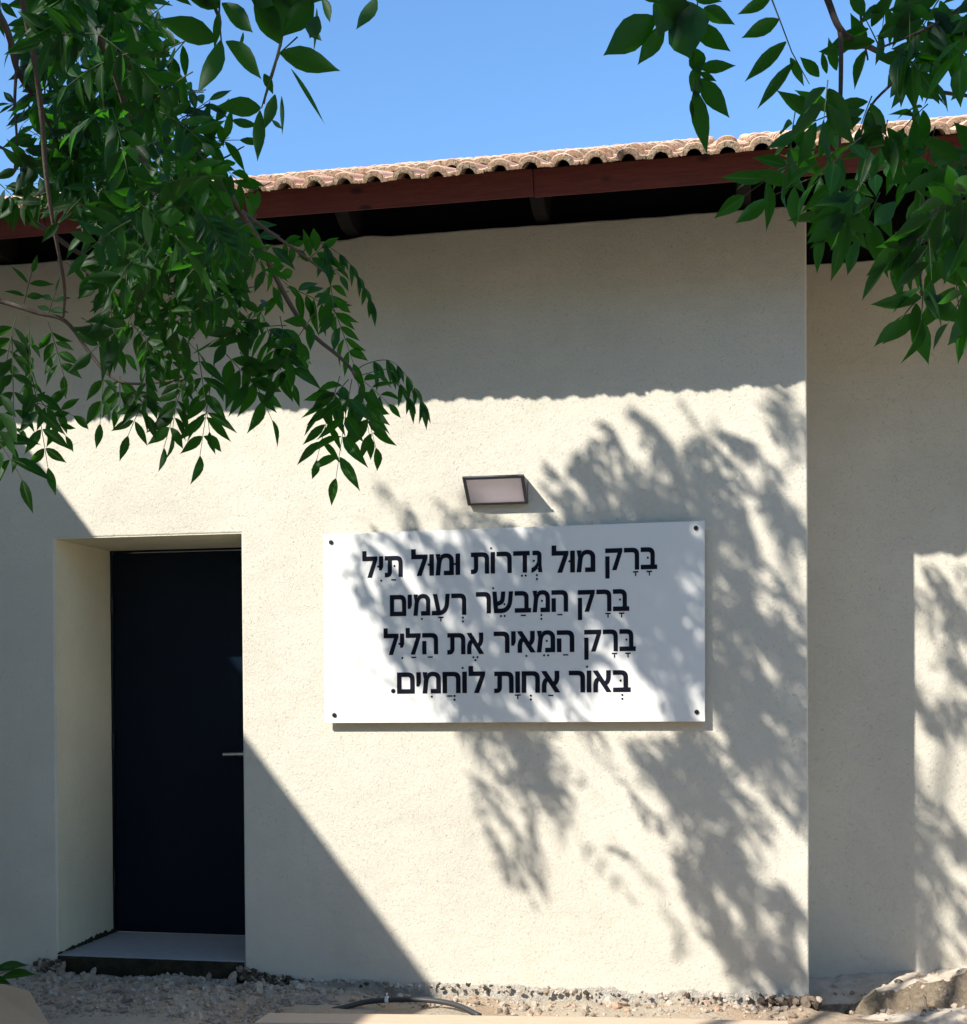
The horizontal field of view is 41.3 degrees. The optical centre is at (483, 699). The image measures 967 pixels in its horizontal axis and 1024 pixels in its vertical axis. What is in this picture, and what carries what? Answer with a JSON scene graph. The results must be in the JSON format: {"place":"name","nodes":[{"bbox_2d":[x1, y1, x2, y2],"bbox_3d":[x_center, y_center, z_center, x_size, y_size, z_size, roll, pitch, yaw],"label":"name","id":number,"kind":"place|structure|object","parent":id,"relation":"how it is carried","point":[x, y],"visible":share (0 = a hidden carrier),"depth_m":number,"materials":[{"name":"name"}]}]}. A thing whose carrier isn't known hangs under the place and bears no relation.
{"place":"outdoors","nodes":[
{"label":"outdoors","id":0,"kind":"place"},
{"bbox_2d":[0,932,926,1023],"bbox_3d":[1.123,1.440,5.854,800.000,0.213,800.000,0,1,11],"label":"ground","id":1,"kind":"structure","parent":0,"point":[731,1013],"depth_m":5.78,"materials":[{"name":"beige gravel"}]},
{"bbox_2d":[0,984,47,1023],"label":"board","id":2,"kind":"object","parent":1,"relation":"on","point":[18,1006],"visible":1,"depth_m":5.25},
{"bbox_2d":[0,961,35,984],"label":"leaf sprig","id":3,"kind":"object","parent":2,"relation":"on","point":[18,972],"visible":1,"depth_m":5.14,"materials":[{"name":"green plant"}]},
{"bbox_2d":[56,961,65,973],"bbox_3d":[-2.124,1.369,6.445,0.051,0.109,0.082,-1,1,-20],"label":"stone","id":4,"kind":"object","parent":1,"relation":"on","point":[62,966],"visible":0.53,"depth_m":6.43,"materials":[{"name":"grey stone"}]},
{"bbox_2d":[90,967,96,975],"bbox_3d":[-1.955,1.377,6.422,0.034,0.072,0.055,-1,1,-20],"label":"stone","id":5,"kind":"object","parent":1,"relation":"on","point":[93,971],"visible":0.66,"depth_m":6.41,"materials":[{"name":"grey stone"}]},
{"bbox_2d":[205,972,211,980],"bbox_3d":[-1.354,1.374,6.316,0.032,0.065,0.044,-1,1,-30],"label":"stone","id":6,"kind":"object","parent":1,"relation":"on","point":[208,977],"visible":0.84,"depth_m":6.30,"materials":[{"name":"grey stone"}]},
{"bbox_2d":[0,0,430,512],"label":"ash tree","id":7,"kind":"object","parent":1,"relation":"on","point":[153,228],"visible":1,"depth_m":2.38,"materials":[{"name":"green plant"}]},
{"bbox_2d":[228,971,236,986],"bbox_3d":[-1.224,1.373,6.253,0.046,0.097,0.073,-1,1,-20],"label":"stone","id":8,"kind":"object","parent":1,"relation":"on","point":[232,977],"visible":0.89,"depth_m":6.23,"materials":[{"name":"grey stone"}]},
{"bbox_2d":[282,993,341,1004],"bbox_3d":[-0.792,1.395,5.887,0.289,0.097,0.112,0,1,0],"label":"stone","id":9,"kind":"object","parent":1,"relation":"on","point":[316,999],"visible":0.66,"depth_m":5.86,"materials":[{"name":"stone"}]},
{"bbox_2d":[332,993,481,1015],"bbox_3d":[-0.343,1.377,5.774,0.722,0.082,0.155,0,1,14],"label":"hose","id":10,"kind":"object","parent":1,"relation":"on","point":[386,999],"visible":0.94,"depth_m":5.82,"materials":[{"name":"black rubber"}]},
{"bbox_2d":[0,115,966,1005],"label":"house","id":11,"kind":"structure","parent":1,"relation":"on","point":[616,333],"depth_m":6.18,"materials":[{"name":"paint"}]},
{"bbox_2d":[111,550,244,934],"bbox_3d":[-1.560,0.235,6.954,0.971,2.077,0.119,0,1,11],"label":"door","id":12,"kind":"structure","parent":11,"relation":"in","point":[179,747],"depth_m":6.98,"materials":[{"name":"blue paint"}]},
{"bbox_2d":[462,474,527,505],"bbox_3d":[0.057,-0.971,5.952,0.288,0.118,0.153,0,1,11],"label":"wall lamp","id":13,"kind":"object","parent":11,"relation":"attached to","point":[496,489],"visible":1,"depth_m":5.94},
{"bbox_2d":[323,521,704,722],"bbox_3d":[0.122,-0.349,5.997,1.802,0.916,0.052,0,1,11],"label":"sign","id":14,"kind":"object","parent":11,"relation":"attached to","point":[591,623],"visible":1,"depth_m":5.97,"materials":[{"name":"white plastic"}]},
{"bbox_2d":[4,957,966,1023],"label":"rubble","id":15,"kind":"object","parent":1,"relation":"on","point":[775,1004],"visible":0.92,"depth_m":5.94,"materials":[{"name":"gravel"}]},
{"bbox_2d":[254,1013,787,1023],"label":"plank","id":16,"kind":"object","parent":1,"relation":"on","point":[293,1018],"visible":1,"depth_m":5.13,"materials":[{"name":"beige wood"}]},
{"bbox_2d":[604,996,610,1006],"bbox_3d":[0.570,1.397,5.890,0.034,0.072,0.055,-1,1,-20],"label":"stone","id":17,"kind":"object","parent":1,"relation":"on","point":[607,1000],"visible":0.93,"depth_m":5.88,"materials":[{"name":"white stone"}]},
{"bbox_2d":[603,0,966,364],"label":"ash tree","id":18,"kind":"object","parent":1,"relation":"on","point":[836,217],"visible":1,"depth_m":1.51,"materials":[{"name":"green plant"}]},
{"bbox_2d":[800,995,810,1007],"bbox_3d":[1.432,1.360,5.715,0.039,0.082,0.062,-1,1,-20],"label":"stone","id":19,"kind":"object","parent":1,"relation":"on","point":[805,1002],"visible":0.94,"depth_m":5.70,"materials":[{"name":"beige stone"}]},
{"bbox_2d":[809,967,966,1023],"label":"earth bank","id":20,"kind":"structure","parent":1,"relation":"on","point":[901,997],"depth_m":6.00,"materials":[{"name":"beige stone"}]},
{"bbox_2d":[0,0,966,195],"label":"sky","id":21,"kind":"structure","parent":0,"point":[421,80],"materials":[{"name":"blue"}]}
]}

